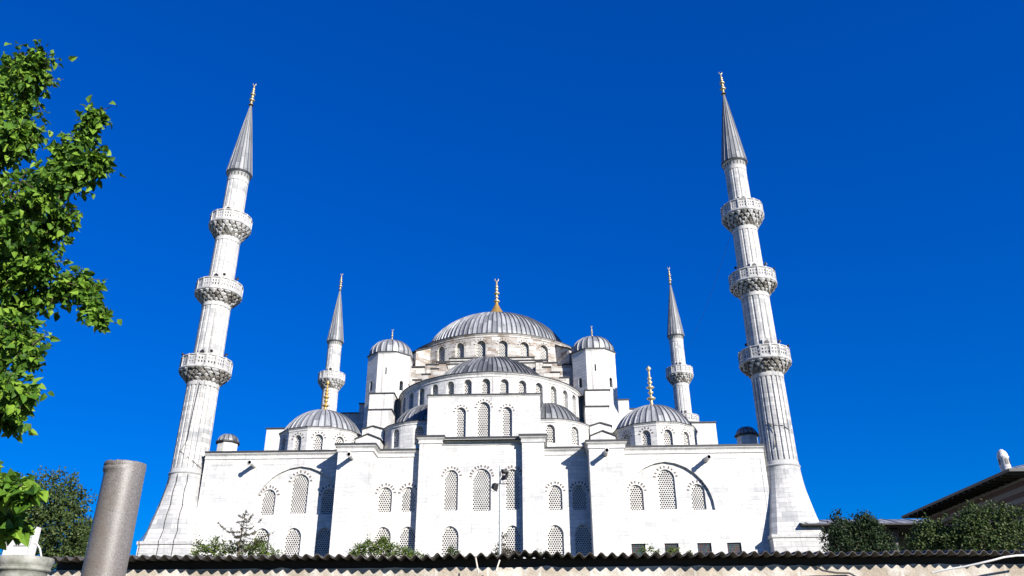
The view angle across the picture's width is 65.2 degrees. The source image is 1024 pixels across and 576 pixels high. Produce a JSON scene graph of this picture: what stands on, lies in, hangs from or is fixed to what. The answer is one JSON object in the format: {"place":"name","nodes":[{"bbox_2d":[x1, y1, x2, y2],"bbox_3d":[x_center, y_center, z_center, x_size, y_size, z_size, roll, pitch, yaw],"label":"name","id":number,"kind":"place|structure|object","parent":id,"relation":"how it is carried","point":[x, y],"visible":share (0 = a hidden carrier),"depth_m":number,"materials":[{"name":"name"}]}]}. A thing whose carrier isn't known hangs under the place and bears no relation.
{"place":"outdoors","nodes":[
{"label":"outdoors","id":0,"kind":"place"},
{"bbox_2d":[2,527,40,555],"bbox_3d":[-6.622,4.827,10.137,0.390,3.481,0.106,0,-26,0],"label":"notice board","id":1,"kind":"object","parent":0,"point":[12,548],"visible":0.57,"depth_m":10.77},
{"bbox_2d":[81,459,146,575],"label":"granite column","id":2,"kind":"structure","parent":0,"point":[109,545],"depth_m":9.60,"materials":[{"name":"grey stone"}]},
{"bbox_2d":[0,0,1023,569],"label":"sky","id":3,"kind":"structure","parent":0,"point":[426,155],"materials":[{"name":"blue"}]},
{"bbox_3d":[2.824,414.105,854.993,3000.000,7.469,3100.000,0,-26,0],"label":"ground","id":4,"kind":"structure","parent":0,"visible":0},
{"bbox_2d":[0,555,54,575],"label":"marble drum","id":5,"kind":"object","parent":4,"relation":"on","point":[21,565],"visible":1,"depth_m":8.84,"materials":[{"name":"white stone"}]},
{"bbox_2d":[27,542,41,555],"bbox_3d":[-5.553,3.043,9.289,0.245,0.203,0.131,-15,-30,28],"label":"wire loop","id":6,"kind":"object","parent":5,"relation":"on","point":[32,543],"visible":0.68,"depth_m":9.32,"materials":[{"name":"white metal"}]},
{"bbox_2d":[0,465,97,569],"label":"broadleaf tree","id":7,"kind":"object","parent":4,"relation":"on","point":[42,515],"visible":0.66,"depth_m":43.17,"materials":[{"name":"green plant"}]},
{"bbox_2d":[0,39,126,549],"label":"leafy tree","id":8,"kind":"object","parent":4,"relation":"on","point":[29,235],"visible":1,"depth_m":9.31,"materials":[{"name":"green plant"}]},
{"bbox_2d":[60,514,92,556],"bbox_3d":[-24.369,14.999,46.064,3.112,3.843,3.140,18,-31,-33],"label":"broadleaf tree","id":9,"kind":"object","parent":4,"relation":"on","point":[89,523],"visible":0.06,"depth_m":46.01,"materials":[{"name":"green plant"}]},
{"bbox_2d":[136,85,255,556],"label":"minaret","id":10,"kind":"object","parent":4,"relation":"on","point":[204,374],"visible":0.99,"depth_m":76.59,"materials":[{"name":"stone"}]},
{"bbox_2d":[198,348,206,361],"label":"balcony door","id":11,"kind":"structure","parent":10,"relation":"in","point":[201,350],"depth_m":77.46,"materials":[{"name":"metal"}]},
{"bbox_2d":[212,272,220,283],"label":"balcony door","id":12,"kind":"structure","parent":10,"relation":"in","point":[214,273],"depth_m":81.22,"materials":[{"name":"metal"}]},
{"bbox_2d":[189,535,282,556],"bbox_3d":[-20.488,20.294,59.161,7.034,4.170,1.863,0,-26,0],"label":"shrub","id":13,"kind":"object","parent":4,"relation":"on","point":[212,550],"visible":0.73,"depth_m":59.40,"materials":[{"name":"green plant"}]},
{"bbox_2d":[217,510,274,555],"bbox_3d":[-19.525,19.035,58.550,3.038,5.662,3.679,-9,-27,17],"label":"dead conifer","id":14,"kind":"object","parent":4,"relation":"on","point":[240,547],"visible":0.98,"depth_m":58.91,"materials":[{"name":"grey plant"}]},
{"bbox_2d":[317,274,344,410],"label":"minaret","id":15,"kind":"object","parent":4,"relation":"on","point":[332,374],"visible":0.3,"depth_m":129.72,"materials":[{"name":"stone"}]},
{"bbox_2d":[346,534,424,557],"bbox_3d":[-9.378,20.265,59.143,6.181,4.094,1.788,0,-26,0],"label":"shrub","id":16,"kind":"object","parent":4,"relation":"on","point":[385,546],"visible":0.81,"depth_m":59.34,"materials":[{"name":"green plant"}]},
{"bbox_2d":[445,544,460,556],"bbox_3d":[-4.214,20.587,58.974,1.598,3.242,1.236,0,-26,0],"label":"shrub","id":17,"kind":"object","parent":4,"relation":"on","point":[451,552],"visible":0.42,"depth_m":59.26,"materials":[{"name":"green plant"}]},
{"bbox_2d":[196,279,770,558],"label":"mosque","id":18,"kind":"structure","parent":4,"relation":"on","point":[440,428],"depth_m":72.09,"materials":[{"name":"white stone"}]},
{"bbox_2d":[247,460,256,467],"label":"waterspout","id":19,"kind":"object","parent":18,"relation":"attached to","point":[252,463],"visible":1,"depth_m":72.05,"materials":[{"name":"white stone"}]},
{"bbox_2d":[346,451,354,459],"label":"waterspout","id":20,"kind":"object","parent":18,"relation":"attached to","point":[350,455],"visible":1,"depth_m":69.89,"materials":[{"name":"white stone"}]},
{"bbox_2d":[603,447,608,455],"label":"waterspout","id":21,"kind":"object","parent":18,"relation":"attached to","point":[605,451],"visible":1,"depth_m":69.39,"materials":[{"name":"white stone"}]},
{"bbox_2d":[703,454,710,462],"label":"waterspout","id":22,"kind":"object","parent":18,"relation":"attached to","point":[707,458],"visible":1,"depth_m":71.08,"materials":[{"name":"white stone"}]},
{"bbox_2d":[491,465,508,554],"bbox_3d":[-0.939,17.168,58.162,1.471,8.681,0.876,3,-26,-7],"label":"lamp post","id":23,"kind":"object","parent":4,"relation":"on","point":[494,486],"visible":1,"depth_m":59.23,"materials":[{"name":"metal"}]},
{"bbox_2d":[493,532,519,555],"bbox_3d":[-0.458,20.156,59.101,2.445,4.151,1.184,0,-26,0],"label":"shrub","id":24,"kind":"object","parent":4,"relation":"on","point":[505,550],"visible":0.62,"depth_m":59.50,"materials":[{"name":"green plant"}]},
{"bbox_2d":[47,564,1023,575],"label":"boundary wall","id":25,"kind":"structure","parent":4,"relation":"on","point":[911,570],"depth_m":13.14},
{"bbox_2d":[44,549,1023,569],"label":"corrugated roof","id":26,"kind":"structure","parent":25,"relation":"on","point":[545,558],"depth_m":13.28,"materials":[{"name":"grey metal"}]},
{"bbox_2d":[475,557,478,573],"bbox_3d":[-0.561,4.449,12.823,0.020,0.256,0.090,23,-35,-40],"label":"lath","id":27,"kind":"object","parent":26,"relation":"attached to","point":[477,565],"visible":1,"depth_m":12.82,"materials":[{"name":"white wood"}]},
{"bbox_2d":[932,554,1023,573],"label":"cable","id":28,"kind":"object","parent":26,"relation":"hanging from","point":[969,565],"visible":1,"depth_m":12.73,"materials":[{"name":"white plastic"}]},
{"bbox_2d":[815,566,855,575],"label":"cable","id":29,"kind":"object","parent":25,"relation":"attached to","point":[817,567],"visible":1,"depth_m":13.03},
{"bbox_2d":[636,543,693,554],"bbox_3d":[11.353,20.504,59.007,4.435,3.327,1.078,0,-26,0],"label":"shrub","id":30,"kind":"object","parent":4,"relation":"on","point":[671,550],"visible":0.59,"depth_m":59.38,"materials":[{"name":"green plant"}]},
{"bbox_2d":[665,267,698,421],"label":"minaret","id":31,"kind":"object","parent":4,"relation":"on","point":[679,374],"visible":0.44,"depth_m":127.32,"materials":[{"name":"stone"}]},
{"bbox_2d":[719,73,828,552],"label":"minaret","id":32,"kind":"object","parent":4,"relation":"on","point":[765,362],"visible":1,"depth_m":75.25,"materials":[{"name":"stone"}]},
{"bbox_2d":[750,262,759,273],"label":"balcony door","id":33,"kind":"structure","parent":32,"relation":"in","point":[751,263],"depth_m":79.94,"materials":[{"name":"metal"}]},
{"bbox_2d":[762,338,770,352],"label":"balcony door","id":34,"kind":"structure","parent":32,"relation":"in","point":[765,340],"depth_m":76.20,"materials":[{"name":"metal"}]},
{"bbox_2d":[818,508,904,552],"bbox_3d":[23.007,16.898,52.995,5.472,4.586,3.289,0,-26,0],"label":"evergreen tree","id":35,"kind":"object","parent":4,"relation":"on","point":[860,536],"visible":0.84,"depth_m":52.73,"materials":[{"name":"green plant"}]},
{"bbox_2d":[800,519,926,552],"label":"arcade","id":36,"kind":"object","parent":4,"relation":"on","point":[897,527],"visible":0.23,"depth_m":69.15,"materials":[{"name":"stone"}]},
{"bbox_2d":[902,512,965,550],"bbox_3d":[22.865,14.105,43.096,3.813,3.865,2.531,0,-26,0],"label":"broadleaf tree","id":37,"kind":"object","parent":4,"relation":"on","point":[928,539],"visible":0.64,"depth_m":43.09,"materials":[{"name":"green plant"}]},
{"bbox_2d":[901,449,1023,550],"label":"stone house","id":38,"kind":"structure","parent":4,"relation":"on","point":[1006,484],"depth_m":54.03,"materials":[{"name":"brick"}]},
{"bbox_2d":[936,499,1023,551],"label":"broadleaf tree","id":39,"kind":"object","parent":4,"relation":"on","point":[1007,530],"visible":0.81,"depth_m":42.19,"materials":[{"name":"green plant"}]}
]}

